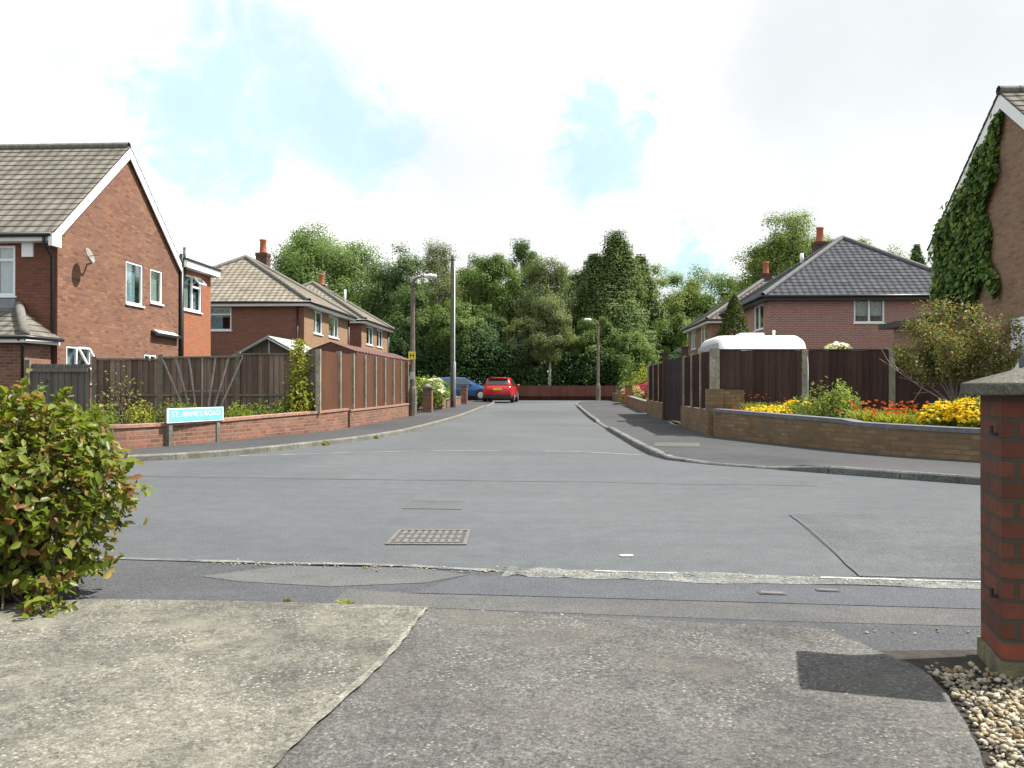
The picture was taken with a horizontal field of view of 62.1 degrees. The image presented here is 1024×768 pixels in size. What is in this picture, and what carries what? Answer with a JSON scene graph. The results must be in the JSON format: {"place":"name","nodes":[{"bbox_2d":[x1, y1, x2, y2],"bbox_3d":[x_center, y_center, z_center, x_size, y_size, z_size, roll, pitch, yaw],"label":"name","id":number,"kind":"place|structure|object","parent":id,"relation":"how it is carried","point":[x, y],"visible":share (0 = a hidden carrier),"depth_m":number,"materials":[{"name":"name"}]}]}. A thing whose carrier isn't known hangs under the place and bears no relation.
{"place":"outdoors","nodes":[
{"label":"outdoors","id":0,"kind":"place"},
{"bbox_2d":[25,360,89,416],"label":"gate","id":1,"kind":"structure","parent":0,"point":[54,378],"depth_m":19.97,"materials":[{"name":"wood"}]},
{"bbox_2d":[0,599,424,767],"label":"driveway","id":2,"kind":"structure","parent":0,"point":[118,683],"depth_m":3.16,"materials":[{"name":"concrete"}]},
{"bbox_2d":[260,606,428,767],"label":"driveway joint","id":3,"kind":"object","parent":2,"relation":"on","point":[273,759],"visible":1,"depth_m":2.82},
{"bbox_2d":[231,336,311,356],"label":"shed","id":4,"kind":"structure","parent":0,"point":[269,344],"depth_m":23.98,"materials":[{"name":"grey fabric"}]},
{"bbox_2d":[106,401,491,454],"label":"pavement","id":5,"kind":"structure","parent":0,"point":[420,418],"depth_m":18.61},
{"bbox_2d":[7,408,348,449],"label":"brick wall","id":6,"kind":"structure","parent":5,"relation":"on","point":[140,435],"depth_m":16.94,"materials":[{"name":"brick"}]},
{"bbox_2d":[164,407,223,445],"bbox_3d":[-5.919,0.792,15.826,0.134,0.705,1.574,0,0,18],"label":"street sign","id":7,"kind":"object","parent":5,"relation":"on","point":[175,415],"visible":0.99,"depth_m":15.61,"materials":[{"name":"metal"}]},
{"bbox_2d":[408,274,436,415],"bbox_3d":[-3.273,-1.411,31.203,1.050,5.275,0.318,0,0,3],"label":"street lamp","id":8,"kind":"object","parent":5,"relation":"on","point":[412,391],"visible":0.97,"depth_m":31.15,"materials":[{"name":"metal"}]},
{"bbox_2d":[449,255,455,406],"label":"telegraph pole","id":9,"kind":"object","parent":5,"relation":"on","point":[452,377],"visible":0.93,"depth_m":40.12,"materials":[{"name":"grey wood"}]},
{"bbox_2d":[422,384,433,411],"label":"brick pier","id":10,"kind":"structure","parent":0,"point":[427,397],"depth_m":34.64,"materials":[{"name":"brick"}]},
{"bbox_2d":[0,559,980,650],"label":"pavement","id":11,"kind":"structure","parent":0,"point":[150,580],"depth_m":4.58,"materials":[{"name":"asphalt"}]},
{"bbox_2d":[203,566,463,585],"bbox_3d":[-1.053,1.133,5.014,1.570,0.001,0.520,0,0,3],"label":"pavement patch","id":12,"kind":"object","parent":11,"relation":"on","point":[323,576],"visible":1,"depth_m":5.03,"materials":[{"name":"asphalt"}]},
{"bbox_2d":[213,559,980,633],"bbox_3d":[0.636,1.127,4.576,5.272,0.014,1.214,0,0,8],"label":"grit","id":13,"kind":"object","parent":11,"relation":"on","point":[366,567],"visible":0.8,"depth_m":5.06,"materials":[{"name":"gravel"}]},
{"bbox_2d":[334,589,980,625],"bbox_3d":[0.940,1.131,4.276,3.789,0.001,0.358,0,0,8],"label":"pavement patch","id":14,"kind":"object","parent":11,"relation":"on","point":[826,613],"visible":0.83,"depth_m":4.28,"materials":[{"name":"asphalt"}]},
{"bbox_2d":[411,575,980,608],"bbox_3d":[1.161,1.131,4.639,3.387,0.001,0.456,0,0,7],"label":"pavement patch","id":15,"kind":"object","parent":11,"relation":"on","point":[746,592],"visible":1,"depth_m":4.63,"materials":[{"name":"asphalt"}]},
{"bbox_2d":[0,0,1023,381],"label":"sky","id":16,"kind":"structure","parent":0,"point":[478,125],"materials":[{"name":"white"}]},
{"bbox_2d":[51,400,980,580],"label":"road","id":17,"kind":"structure","parent":0,"point":[529,514],"depth_m":8.17,"materials":[{"name":"asphalt"}]},
{"bbox_2d":[67,556,505,571],"bbox_3d":[-2.865,1.134,5.613,5.732,0.001,0.125,0,0,9],"label":"road edge","id":18,"kind":"object","parent":17,"relation":"on","point":[415,565],"visible":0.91,"depth_m":5.39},
{"bbox_2d":[113,400,494,460],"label":"kerb","id":19,"kind":"structure","parent":17,"relation":"on","point":[190,455],"depth_m":15.28,"materials":[{"name":"concrete"}]},
{"bbox_2d":[385,529,470,544],"bbox_3d":[-0.609,1.144,6.369,0.600,0.010,0.650,0,0,3],"label":"manhole cover","id":20,"kind":"object","parent":17,"relation":"on","point":[430,537],"visible":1,"depth_m":6.35,"materials":[{"name":"metal"}]},
{"bbox_2d":[402,500,464,509],"bbox_3d":[-0.740,1.155,8.132,0.580,0.004,0.580,0,0,3],"label":"manhole cover","id":21,"kind":"object","parent":17,"relation":"on","point":[416,504],"visible":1,"depth_m":8.13,"materials":[{"name":"metal"}]},
{"bbox_2d":[238,450,641,455],"bbox_3d":[-1.172,1.186,14.656,6.771,0.001,1.238,0,0,-2],"label":"road seam","id":22,"kind":"object","parent":17,"relation":"on","point":[450,450],"visible":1,"depth_m":14.95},
{"bbox_2d":[432,377,482,399],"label":"parked car","id":23,"kind":"object","parent":17,"relation":"on","point":[474,389],"visible":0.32,"depth_m":55.57,"materials":[{"name":"blue paint"}]},
{"bbox_2d":[104,475,816,485],"bbox_3d":[-0.989,1.166,10.330,9.055,0.001,0.145,0,0,7],"label":"road seam","id":24,"kind":"object","parent":17,"relation":"on","point":[468,480],"visible":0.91,"depth_m":10.38,"materials":[{"name":"asphalt"}]},
{"bbox_2d":[483,377,519,402],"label":"parked car","id":25,"kind":"object","parent":17,"relation":"on","point":[499,388],"visible":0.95,"depth_m":49.71,"materials":[{"name":"red paint"}]},
{"bbox_2d":[467,385,618,399],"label":"brick wall","id":26,"kind":"structure","parent":17,"relation":"on","point":[541,392],"depth_m":59.88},
{"bbox_2d":[584,318,599,399],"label":"street lamp","id":27,"kind":"object","parent":17,"relation":"on","point":[598,381],"visible":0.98,"depth_m":53.93,"materials":[{"name":"metal"}]},
{"bbox_2d":[501,566,980,588],"bbox_3d":[2.343,1.130,4.807,4.825,0.001,0.314,0,0,8],"label":"road edge","id":28,"kind":"object","parent":17,"relation":"on","point":[719,577],"visible":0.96,"depth_m":4.94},
{"bbox_2d":[575,400,979,484],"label":"kerb","id":29,"kind":"structure","parent":17,"relation":"on","point":[893,474],"depth_m":11.10,"materials":[{"name":"concrete"}]},
{"bbox_2d":[789,514,862,575],"bbox_3d":[2.273,1.141,6.257,0.052,0.001,2.494,0,0,9],"label":"road seam","id":30,"kind":"object","parent":17,"relation":"on","point":[847,563],"visible":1,"depth_m":5.83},
{"bbox_2d":[793,515,980,578],"bbox_3d":[3.618,1.145,6.100,2.990,0.001,2.660,0,0,3],"label":"road patch","id":31,"kind":"object","parent":17,"relation":"on","point":[866,545],"visible":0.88,"depth_m":6.10,"materials":[{"name":"asphalt"}]},
{"bbox_2d":[273,608,983,767],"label":"driveway","id":32,"kind":"structure","parent":0,"point":[448,688],"depth_m":2.91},
{"bbox_2d":[578,400,979,475],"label":"pavement","id":33,"kind":"structure","parent":0,"point":[641,426],"depth_m":13.92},
{"bbox_2d":[627,396,646,412],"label":"brick wall","id":34,"kind":"structure","parent":33,"relation":"on","point":[640,404],"depth_m":37.54,"materials":[{"name":"brick"}]},
{"bbox_2d":[654,442,699,446],"bbox_3d":[3.026,1.107,15.562,0.826,0.001,1.122,0,0,11],"label":"pavement patch","id":35,"kind":"object","parent":33,"relation":"on","point":[677,444],"visible":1,"depth_m":15.56,"materials":[{"name":"concrete"}]},
{"bbox_2d":[713,409,979,461],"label":"brick wall","id":36,"kind":"structure","parent":33,"relation":"on","point":[906,440],"depth_m":13.89,"materials":[{"name":"brick"}]},
{"bbox_2d":[879,650,1023,767],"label":"garden ground","id":37,"kind":"structure","parent":0,"point":[949,659],"depth_m":3.35,"materials":[{"name":"soil"}]},
{"bbox_2d":[960,367,1023,682],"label":"gatepost","id":38,"kind":"object","parent":37,"relation":"on","point":[1000,644],"visible":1,"depth_m":3.19,"materials":[{"name":"red brick"}]},
{"bbox_2d":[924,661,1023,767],"bbox_3d":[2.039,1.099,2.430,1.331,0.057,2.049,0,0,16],"label":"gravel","id":39,"kind":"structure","parent":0,"point":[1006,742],"depth_m":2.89,"materials":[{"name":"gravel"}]},
{"label":"grass","id":40,"kind":"structure","parent":0,"visible":0},
{"bbox_2d":[265,215,388,305],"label":"tree","id":41,"kind":"object","parent":40,"relation":"on","point":[296,262],"visible":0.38,"depth_m":76.69,"materials":[{"name":"green plant"}]},
{"bbox_2d":[346,291,393,335],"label":"tree","id":42,"kind":"object","parent":40,"relation":"on","point":[367,308],"visible":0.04,"depth_m":71.90,"materials":[{"name":"green plant"}]},
{"bbox_2d":[353,238,437,320],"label":"tree","id":43,"kind":"object","parent":40,"relation":"on","point":[395,278],"visible":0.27,"depth_m":72.54,"materials":[{"name":"green plant"}]},
{"bbox_2d":[380,283,437,377],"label":"tree","id":44,"kind":"object","parent":40,"relation":"on","point":[400,323],"visible":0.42,"depth_m":64.02,"materials":[{"name":"green plant"}]},
{"bbox_2d":[401,236,472,377],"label":"birch tree","id":45,"kind":"object","parent":40,"relation":"on","point":[440,263],"visible":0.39,"depth_m":69.31,"materials":[{"name":"green plant"}]},
{"bbox_2d":[416,297,484,364],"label":"tree","id":46,"kind":"object","parent":40,"relation":"on","point":[440,324],"visible":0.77,"depth_m":62.81,"materials":[{"name":"green plant"}]},
{"bbox_2d":[434,251,503,381],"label":"tree","id":47,"kind":"object","parent":40,"relation":"on","point":[465,273],"visible":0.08,"depth_m":71.76,"materials":[{"name":"green plant"}]},
{"bbox_2d":[462,310,508,382],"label":"tree","id":48,"kind":"object","parent":40,"relation":"on","point":[493,325],"visible":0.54,"depth_m":64.03,"materials":[{"name":"green plant"}]},
{"bbox_2d":[467,252,534,382],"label":"tree","id":49,"kind":"object","parent":40,"relation":"on","point":[489,272],"visible":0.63,"depth_m":67.18,"materials":[{"name":"green plant"}]},
{"bbox_2d":[499,237,545,385],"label":"tree","id":50,"kind":"object","parent":40,"relation":"on","point":[520,252],"visible":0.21,"depth_m":70.40,"materials":[{"name":"green plant"}]},
{"bbox_2d":[500,317,546,385],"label":"tree","id":51,"kind":"object","parent":40,"relation":"on","point":[520,334],"visible":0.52,"depth_m":62.99,"materials":[{"name":"green plant"}]},
{"bbox_2d":[389,327,686,385],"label":"undergrowth","id":52,"kind":"object","parent":40,"relation":"on","point":[437,370],"visible":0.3,"depth_m":62.36,"materials":[{"name":"green plant"}]},
{"bbox_2d":[506,253,583,382],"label":"birch tree","id":53,"kind":"object","parent":40,"relation":"on","point":[545,283],"visible":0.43,"depth_m":65.45,"materials":[{"name":"green plant"}]},
{"bbox_2d":[522,295,577,385],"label":"birch tree","id":54,"kind":"object","parent":40,"relation":"on","point":[547,343],"visible":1,"depth_m":60.62,"materials":[{"name":"green plant"}]},
{"bbox_2d":[552,259,587,370],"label":"tree","id":55,"kind":"object","parent":40,"relation":"on","point":[575,277],"visible":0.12,"depth_m":73.07,"materials":[{"name":"green plant"}]},
{"bbox_2d":[565,253,607,385],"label":"tree","id":56,"kind":"object","parent":40,"relation":"on","point":[588,263],"visible":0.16,"depth_m":67.64,"materials":[{"name":"green plant"}]},
{"bbox_2d":[567,316,618,385],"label":"tree","id":57,"kind":"object","parent":40,"relation":"on","point":[587,338],"visible":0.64,"depth_m":62.69,"materials":[{"name":"green plant"}]},
{"bbox_2d":[552,228,663,385],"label":"tree","id":58,"kind":"object","parent":40,"relation":"on","point":[615,304],"visible":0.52,"depth_m":65.69,"materials":[{"name":"green plant"}]},
{"bbox_2d":[603,328,657,385],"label":"tree","id":59,"kind":"object","parent":40,"relation":"on","point":[624,342],"visible":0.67,"depth_m":61.75,"materials":[{"name":"green plant"}]},
{"bbox_2d":[633,253,667,333],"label":"tree","id":60,"kind":"object","parent":40,"relation":"on","point":[658,309],"visible":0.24,"depth_m":68.04,"materials":[{"name":"green plant"}]},
{"bbox_2d":[645,312,689,360],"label":"tree","id":61,"kind":"object","parent":40,"relation":"on","point":[674,336],"visible":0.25,"depth_m":65.12,"materials":[{"name":"green plant"}]},
{"bbox_2d":[648,261,708,345],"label":"tree","id":62,"kind":"object","parent":40,"relation":"on","point":[691,295],"visible":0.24,"depth_m":76.73,"materials":[{"name":"green plant"}]},
{"bbox_2d":[668,264,748,318],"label":"tree","id":63,"kind":"object","parent":40,"relation":"on","point":[711,299],"visible":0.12,"depth_m":78.90,"materials":[{"name":"green plant"}]},
{"bbox_2d":[728,206,839,293],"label":"tree","id":64,"kind":"object","parent":40,"relation":"on","point":[787,246],"visible":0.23,"depth_m":72.81,"materials":[{"name":"green plant"}]},
{"bbox_2d":[909,244,927,265],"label":"tree","id":65,"kind":"object","parent":40,"relation":"on","point":[916,252],"visible":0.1,"depth_m":69.78,"materials":[{"name":"green plant"}]},
{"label":"garden ground","id":66,"kind":"structure","parent":0,"visible":0},
{"bbox_2d":[616,348,646,392],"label":"shrub","id":67,"kind":"object","parent":66,"relation":"on","point":[626,378],"visible":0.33,"depth_m":52.94,"materials":[{"name":"green plant"}]},
{"bbox_2d":[647,362,668,420],"bbox_3d":[5.174,0.238,30.422,0.220,2.050,5.391,0,0,4],"label":"fence","id":68,"kind":"object","parent":66,"relation":"on","point":[655,390],"visible":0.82,"depth_m":30.42,"materials":[{"name":"wood"}]},
{"bbox_2d":[661,346,689,421],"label":"double gates","id":69,"kind":"object","parent":66,"relation":"on","point":[672,386],"visible":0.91,"depth_m":25.57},
{"bbox_2d":[681,348,714,433],"bbox_3d":[4.596,0.219,21.029,0.221,2.000,4.630,0,0,3],"label":"fence","id":70,"kind":"object","parent":66,"relation":"on","point":[695,376],"visible":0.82,"depth_m":21.15,"materials":[{"name":"wood"}]},
{"bbox_2d":[697,294,751,407],"bbox_3d":[8.679,-1.183,33.198,2.995,4.686,3.000,0,0,3],"label":"conifer","id":71,"kind":"object","parent":66,"relation":"on","point":[739,321],"visible":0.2,"depth_m":32.99,"materials":[{"name":"green plant"}]},
{"bbox_2d":[705,389,743,435],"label":"brick pier","id":72,"kind":"structure","parent":66,"relation":"on","point":[719,399],"depth_m":18.42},
{"bbox_2d":[681,261,773,355],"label":"brick house","id":73,"kind":"structure","parent":66,"relation":"on","point":[702,329],"depth_m":52.37,"materials":[{"name":"brown brick"}]},
{"bbox_2d":[698,330,808,396],"bbox_3d":[7.955,-0.342,28.195,2.720,2.870,5.323,0,0,3],"label":"caravan","id":74,"kind":"object","parent":66,"relation":"on","point":[750,341],"visible":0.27,"depth_m":26.78,"materials":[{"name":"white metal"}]},
{"bbox_2d":[718,227,933,370],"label":"brick house","id":75,"kind":"structure","parent":66,"relation":"on","point":[853,293],"depth_m":35.89,"materials":[{"name":"brick"}]},
{"bbox_2d":[853,300,883,323],"bbox_3d":[15.006,-3.067,35.767,1.360,1.090,0.230,0,0,3],"label":"window","id":76,"kind":"structure","parent":75,"relation":"in","point":[860,307],"depth_m":35.85,"materials":[{"name":"white plastic"}]},
{"bbox_2d":[709,348,1002,420],"bbox_3d":[7.611,0.164,18.800,6.480,1.890,0.136,0,0,0],"label":"fence","id":77,"kind":"object","parent":66,"relation":"on","point":[866,376],"visible":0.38,"depth_m":18.77,"materials":[{"name":"wood"}]},
{"bbox_2d":[878,316,933,410],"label":"outbuilding","id":78,"kind":"structure","parent":66,"relation":"on","point":[900,337],"depth_m":25.81,"materials":[{"name":"beige brick"}]},
{"bbox_2d":[926,85,1023,370],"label":"brick house","id":79,"kind":"structure","parent":66,"relation":"on","point":[1004,208],"depth_m":19.06,"materials":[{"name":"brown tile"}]},
{"bbox_2d":[927,110,1003,338],"bbox_3d":[10.938,-2.563,20.915,0.562,7.269,3.663,0,0,3],"label":"ivy","id":80,"kind":"object","parent":79,"relation":"attached to","point":[961,236],"visible":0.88,"depth_m":20.36,"materials":[{"name":"green plant"}]},
{"bbox_2d":[1010,316,1023,369],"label":"window","id":81,"kind":"structure","parent":79,"relation":"in","point":[1020,364],"depth_m":18.58,"materials":[{"name":"white plastic"}]},
{"label":"flower bed","id":82,"kind":"structure","parent":0,"visible":0},
{"bbox_2d":[753,402,792,413],"bbox_3d":[5.279,0.619,17.012,1.016,0.526,1.019,0,0,3],"label":"marguerite","id":83,"kind":"object","parent":82,"relation":"on","point":[773,409],"visible":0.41,"depth_m":16.84,"materials":[{"name":"yellow plant"}]},
{"bbox_2d":[780,393,825,414],"bbox_3d":[5.687,0.512,16.660,0.871,0.734,0.849,0,0,44],"label":"sedum","id":84,"kind":"object","parent":82,"relation":"on","point":[794,410],"visible":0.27,"depth_m":16.58,"materials":[{"name":"yellow plant"}]},
{"bbox_2d":[795,376,867,418],"bbox_3d":[6.161,0.360,16.033,1.236,1.039,1.247,0,0,-32],"label":"sedum","id":85,"kind":"object","parent":82,"relation":"on","point":[840,403],"visible":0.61,"depth_m":15.87,"materials":[{"name":"green plant"}]},
{"bbox_2d":[835,399,898,421],"bbox_3d":[6.182,0.536,14.591,1.239,0.546,1.214,0,0,-40],"label":"daylily","id":86,"kind":"object","parent":82,"relation":"on","point":[858,415],"visible":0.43,"depth_m":14.55,"materials":[{"name":"green plant"}]},
{"bbox_2d":[862,403,920,424],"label":"daylily","id":87,"kind":"object","parent":82,"relation":"on","point":[899,418],"visible":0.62,"depth_m":14.03,"materials":[{"name":"green plant"}]},
{"bbox_2d":[881,399,937,424],"bbox_3d":[7.108,0.546,15.200,1.218,0.530,1.486,0,0,3],"label":"daylily","id":88,"kind":"object","parent":82,"relation":"on","point":[910,410],"visible":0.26,"depth_m":15.13,"materials":[{"name":"orange plant"}]},
{"bbox_2d":[915,398,971,426],"bbox_3d":[6.836,0.541,13.419,0.890,0.641,0.910,0,0,25],"label":"marguerite","id":89,"kind":"object","parent":82,"relation":"on","point":[934,417],"visible":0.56,"depth_m":13.28,"materials":[{"name":"yellow plant"}]},
{"bbox_2d":[880,291,1023,426],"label":"shrub","id":90,"kind":"object","parent":82,"relation":"on","point":[946,359],"visible":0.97,"depth_m":15.79,"materials":[{"name":"green plant"}]},
{"bbox_2d":[937,396,979,427],"bbox_3d":[7.088,0.494,13.017,1.036,0.736,1.032,0,0,43],"label":"marguerite","id":91,"kind":"object","parent":82,"relation":"on","point":[975,415],"visible":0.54,"depth_m":12.90,"materials":[{"name":"yellow plant"}]},
{"label":"flower bed","id":92,"kind":"structure","parent":0,"visible":0},
{"bbox_2d":[84,399,122,423],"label":"weed clump","id":93,"kind":"object","parent":92,"relation":"on","point":[95,409],"visible":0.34,"depth_m":18.72,"materials":[{"name":"green plant"}]},
{"bbox_2d":[95,366,146,422],"bbox_3d":[-8.950,0.239,19.707,1.100,1.433,1.110,0,0,3],"label":"climbing rose","id":94,"kind":"object","parent":92,"relation":"on","point":[121,408],"visible":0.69,"depth_m":19.65,"materials":[{"name":"green plant"}]},
{"bbox_2d":[122,398,157,423],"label":"weed clump","id":95,"kind":"object","parent":92,"relation":"on","point":[137,413],"visible":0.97,"depth_m":18.96,"materials":[{"name":"green plant"}]},
{"bbox_2d":[160,355,242,407],"bbox_3d":[-7.297,0.148,20.002,1.890,1.647,0.065,0,0,-4],"label":"trellis","id":96,"kind":"object","parent":92,"relation":"on","point":[202,378],"visible":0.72,"depth_m":20.00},
{"bbox_2d":[277,338,321,421],"bbox_3d":[-4.983,-0.035,20.015,1.086,2.101,0.805,0,0,3],"label":"climbing plant","id":97,"kind":"object","parent":92,"relation":"on","point":[302,394],"visible":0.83,"depth_m":19.95,"materials":[{"name":"green plant"}]},
{"label":"garden ground","id":98,"kind":"structure","parent":0,"visible":0},
{"bbox_2d":[15,577,77,617],"bbox_3d":[-2.209,1.029,4.048,0.257,0.229,0.248,0,0,-35],"label":"weed","id":99,"kind":"object","parent":98,"relation":"on","point":[27,607],"visible":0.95,"depth_m":4.04,"materials":[{"name":"green plant"}]},
{"bbox_2d":[0,368,155,608],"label":"shrub","id":100,"kind":"object","parent":98,"relation":"on","point":[41,465],"visible":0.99,"depth_m":4.28,"materials":[{"name":"green plant"}]},
{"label":"garden ground","id":101,"kind":"structure","parent":0,"visible":0},
{"bbox_2d":[0,142,221,413],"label":"brick house","id":102,"kind":"structure","parent":101,"relation":"on","point":[93,262],"depth_m":23.60,"materials":[{"name":"red brick"}]},
{"bbox_2d":[0,246,16,297],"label":"window","id":103,"kind":"structure","parent":102,"relation":"in","point":[7,259],"depth_m":21.65,"materials":[{"name":"white plastic"}]},
{"bbox_2d":[66,345,93,384],"bbox_3d":[-11.339,-0.485,22.379,0.490,1.020,1.250,0,0,3],"label":"window","id":104,"kind":"structure","parent":102,"relation":"in","point":[68,348],"depth_m":22.32,"materials":[{"name":"white plastic"}]},
{"bbox_2d":[125,260,144,307],"bbox_3d":[-11.319,-2.966,25.349,0.230,1.310,1.120,0,0,3],"label":"window","id":105,"kind":"structure","parent":102,"relation":"in","point":[130,266],"depth_m":25.51,"materials":[{"name":"white plastic"}]},
{"bbox_2d":[150,268,163,305],"bbox_3d":[-11.249,-3.039,26.737,0.230,1.110,0.900,0,0,3],"label":"window","id":106,"kind":"structure","parent":102,"relation":"in","point":[153,276],"depth_m":26.93,"materials":[{"name":"white plastic"}]},
{"bbox_2d":[91,349,314,421],"bbox_3d":[-7.269,0.145,20.164,5.224,1.940,0.218,0,0,-3],"label":"fence","id":107,"kind":"object","parent":101,"relation":"on","point":[259,377],"visible":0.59,"depth_m":20.14,"materials":[{"name":"wood"}]},
{"bbox_2d":[211,239,357,355],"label":"brick house","id":108,"kind":"structure","parent":101,"relation":"on","point":[258,298],"depth_m":38.82,"materials":[{"name":"red brick"}]},
{"bbox_2d":[211,307,231,330],"bbox_3d":[-13.352,-2.933,38.703,1.320,1.090,0.230,0,0,3],"label":"window","id":109,"kind":"structure","parent":108,"relation":"in","point":[217,314],"depth_m":38.80,"materials":[{"name":"white plastic"}]},
{"bbox_2d":[302,274,394,357],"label":"brick house","id":110,"kind":"structure","parent":101,"relation":"on","point":[369,331],"depth_m":52.95,"materials":[{"name":"red brick"}]},
{"bbox_2d":[306,341,409,363],"bbox_3d":[-4.857,-0.029,28.683,1.440,2.367,9.600,0,0,3],"label":"carport","id":111,"kind":"object","parent":101,"relation":"on","point":[331,346],"visible":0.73,"depth_m":24.70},
{"bbox_2d":[315,349,409,426],"bbox_3d":[-4.148,0.186,26.421,0.272,2.116,12.843,0,0,3],"label":"fence","id":112,"kind":"object","parent":101,"relation":"on","point":[365,389],"visible":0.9,"depth_m":24.03,"materials":[{"name":"wood"}]},
{"bbox_2d":[409,371,442,409],"bbox_3d":[-4.146,0.341,36.055,2.000,1.880,1.948,0,0,27],"label":"hydrangea","id":113,"kind":"object","parent":101,"relation":"on","point":[423,384],"visible":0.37,"depth_m":36.00,"materials":[{"name":"green plant"}]},
{"bbox_2d":[409,376,450,409],"bbox_3d":[-3.610,0.400,37.175,1.876,1.551,1.882,0,0,3],"label":"hydrangea","id":114,"kind":"object","parent":101,"relation":"on","point":[439,391],"visible":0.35,"depth_m":36.99,"materials":[{"name":"green plant"}]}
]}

